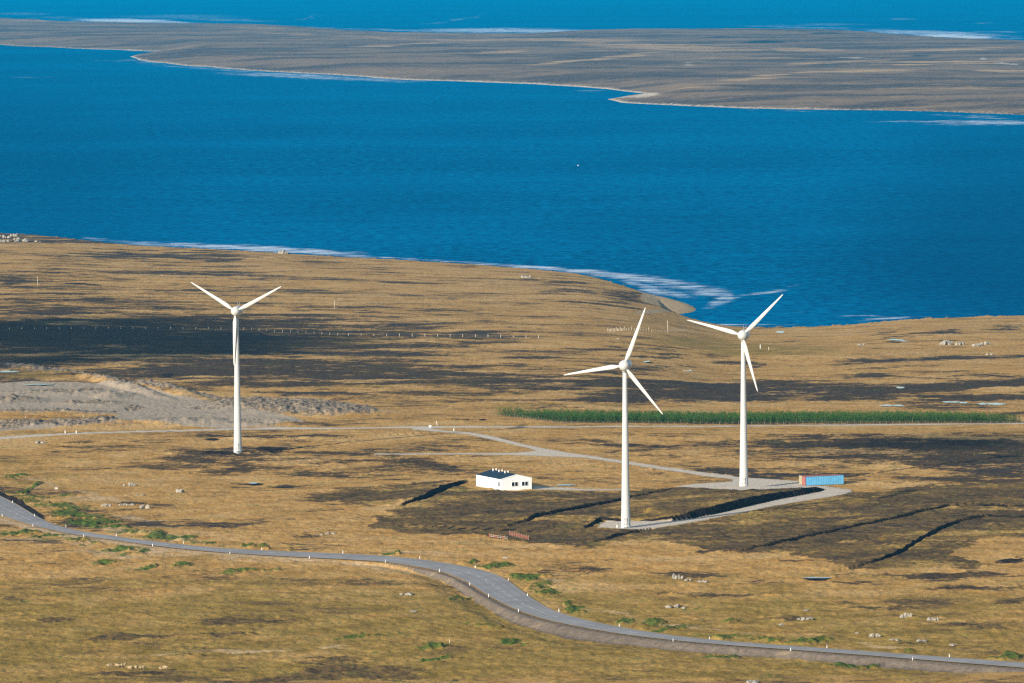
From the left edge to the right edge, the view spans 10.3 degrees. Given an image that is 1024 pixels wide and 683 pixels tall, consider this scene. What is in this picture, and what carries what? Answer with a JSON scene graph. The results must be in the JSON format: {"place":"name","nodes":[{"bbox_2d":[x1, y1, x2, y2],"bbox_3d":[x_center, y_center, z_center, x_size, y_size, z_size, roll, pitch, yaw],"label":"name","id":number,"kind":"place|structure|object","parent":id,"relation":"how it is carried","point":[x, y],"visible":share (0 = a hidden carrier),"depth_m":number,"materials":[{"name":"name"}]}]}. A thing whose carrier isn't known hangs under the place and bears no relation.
{"place":"outdoors","nodes":[
{"label":"outdoors","id":0,"kind":"place"},
{"bbox_2d":[0,378,305,430],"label":"quarry ground","id":1,"kind":"structure","parent":0,"point":[122,399],"depth_m":1992.08,"materials":[{"name":"grey gravel"}]},
{"bbox_2d":[0,233,1023,682],"bbox_3d":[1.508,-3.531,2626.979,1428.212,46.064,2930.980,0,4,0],"label":"ground","id":2,"kind":"structure","parent":0,"point":[922,521],"depth_m":1660.27,"materials":[{"name":"brown plant"}]},
{"bbox_2d":[14,238,28,241],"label":"boulder","id":3,"kind":"object","parent":2,"relation":"on","point":[23,240],"visible":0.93,"depth_m":3777.73,"materials":[{"name":"stone"}]},
{"bbox_2d":[139,504,149,508],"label":"boulder","id":4,"kind":"object","parent":2,"relation":"on","point":[147,506],"visible":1,"depth_m":1600.37,"materials":[{"name":"stone"}]},
{"bbox_2d":[191,282,280,453],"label":"wind turbine","id":5,"kind":"object","parent":2,"relation":"on","point":[236,311],"visible":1,"depth_m":1774.32,"materials":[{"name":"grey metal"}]},
{"bbox_2d":[9,327,538,338],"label":"wire fence","id":6,"kind":"object","parent":2,"relation":"on","point":[475,335],"visible":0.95,"depth_m":2519.05,"materials":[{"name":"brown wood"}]},
{"bbox_2d":[278,250,287,253],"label":"boulder","id":7,"kind":"object","parent":2,"relation":"on","point":[282,252],"visible":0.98,"depth_m":3652.74,"materials":[{"name":"stone"}]},
{"bbox_2d":[489,534,506,539],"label":"wooden fence","id":8,"kind":"object","parent":2,"relation":"on","point":[491,536],"visible":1,"depth_m":1514.15,"materials":[{"name":"brown wood"}]},
{"bbox_2d":[476,468,531,489],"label":"building","id":9,"kind":"structure","parent":2,"relation":"on","point":[499,479],"depth_m":1645.11,"materials":[{"name":"white paint"}]},
{"bbox_2d":[509,530,528,539],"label":"wooden fence","id":10,"kind":"object","parent":2,"relation":"on","point":[510,533],"visible":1,"depth_m":1519.36,"materials":[{"name":"brown wood"}]},
{"bbox_2d":[665,604,679,607],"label":"boulder","id":11,"kind":"object","parent":2,"relation":"on","point":[675,606],"visible":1,"depth_m":1356.95,"materials":[{"name":"stone"}]},
{"bbox_2d":[672,573,683,578],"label":"boulder","id":12,"kind":"object","parent":2,"relation":"on","point":[674,576],"visible":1,"depth_m":1416.16,"materials":[{"name":"stone"}]},
{"bbox_2d":[746,680,758,682],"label":"boulder","id":13,"kind":"object","parent":2,"relation":"on","point":[753,681],"visible":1,"depth_m":1216.85,"materials":[{"name":"stone"}]},
{"bbox_2d":[490,412,1021,424],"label":"wire fence","id":14,"kind":"object","parent":2,"relation":"on","point":[783,423],"visible":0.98,"depth_m":1895.72,"materials":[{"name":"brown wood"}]},
{"bbox_2d":[495,407,1019,422],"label":"conifer plantation","id":15,"kind":"object","parent":2,"relation":"on","point":[692,416],"visible":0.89,"depth_m":1912.20,"materials":[{"name":"green plant"}]},
{"bbox_2d":[797,617,812,619],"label":"boulder","id":16,"kind":"object","parent":2,"relation":"on","point":[805,618],"visible":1,"depth_m":1329.50,"materials":[{"name":"stone"}]},
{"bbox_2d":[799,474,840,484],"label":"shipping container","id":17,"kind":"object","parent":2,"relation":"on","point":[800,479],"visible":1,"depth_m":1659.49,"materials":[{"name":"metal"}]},
{"bbox_2d":[802,475,843,485],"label":"shipping container","id":18,"kind":"object","parent":2,"relation":"on","point":[822,480],"visible":1,"depth_m":1657.39,"materials":[{"name":"blue metal"}]},
{"bbox_2d":[869,633,880,636],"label":"boulder","id":19,"kind":"object","parent":2,"relation":"on","point":[876,635],"visible":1,"depth_m":1294.18,"materials":[{"name":"stone"}]},
{"bbox_2d":[900,612,912,617],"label":"boulder","id":20,"kind":"object","parent":2,"relation":"on","point":[905,615],"visible":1,"depth_m":1329.33,"materials":[{"name":"stone"}]},
{"bbox_2d":[927,617,938,620],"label":"boulder","id":21,"kind":"object","parent":2,"relation":"on","point":[931,619],"visible":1,"depth_m":1324.53,"materials":[{"name":"stone"}]},
{"bbox_2d":[939,340,952,344],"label":"boulder","id":22,"kind":"object","parent":2,"relation":"on","point":[946,342],"visible":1,"depth_m":2532.55,"materials":[{"name":"stone"}]},
{"bbox_2d":[0,0,1023,327],"bbox_3d":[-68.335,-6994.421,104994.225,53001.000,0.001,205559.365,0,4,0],"label":"sea","id":23,"kind":"structure","parent":0,"point":[736,216],"depth_m":5144.41,"materials":[{"name":"liquid"}]},
{"bbox_2d":[0,18,1023,114],"bbox_3d":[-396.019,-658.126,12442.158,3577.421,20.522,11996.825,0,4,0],"label":"island","id":24,"kind":"structure","parent":0,"point":[814,69],"depth_m":9879.77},
{"bbox_2d":[0,496,1023,667],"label":"road","id":25,"kind":"structure","parent":0,"point":[492,584],"depth_m":1411.08,"materials":[{"name":"grey asphalt"}]},
{"bbox_2d":[4,508,1009,663],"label":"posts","id":26,"kind":"object","parent":25,"relation":"on","point":[509,595],"visible":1,"depth_m":1375.97,"materials":[{"name":"paint"}]},
{"bbox_2d":[0,423,1023,439],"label":"gravel road","id":27,"kind":"structure","parent":0,"point":[19,436],"depth_m":1883.73,"materials":[{"name":"grey gravel"}]},
{"bbox_2d":[7,672,1023,682],"bbox_3d":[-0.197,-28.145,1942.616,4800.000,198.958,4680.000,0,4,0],"label":"grassland","id":28,"kind":"structure","parent":0,"point":[1004,677],"depth_m":1223.17,"materials":[{"name":"brown plant"}]},
{"bbox_2d":[374,427,852,528],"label":"gravel track","id":29,"kind":"structure","parent":0,"point":[759,483],"depth_m":1656.52,"materials":[{"name":"beige gravel"}]},
{"bbox_2d":[565,307,662,527],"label":"wind turbine","id":30,"kind":"object","parent":29,"relation":"on","point":[625,366],"visible":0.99,"depth_m":1536.08,"materials":[{"name":"grey metal"}]},
{"bbox_2d":[688,294,782,486],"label":"wind turbine","id":31,"kind":"object","parent":29,"relation":"on","point":[743,335],"visible":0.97,"depth_m":1643.52,"materials":[{"name":"grey metal"}]},
{"bbox_2d":[802,577,831,577],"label":"pond","id":32,"kind":"structure","parent":0,"point":[816,577],"depth_m":1413.87,"materials":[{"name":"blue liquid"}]},
{"bbox_2d":[988,403,1003,404],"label":"pond","id":33,"kind":"structure","parent":0,"point":[995,403],"depth_m":2015.52,"materials":[{"name":"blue liquid"}]}
]}

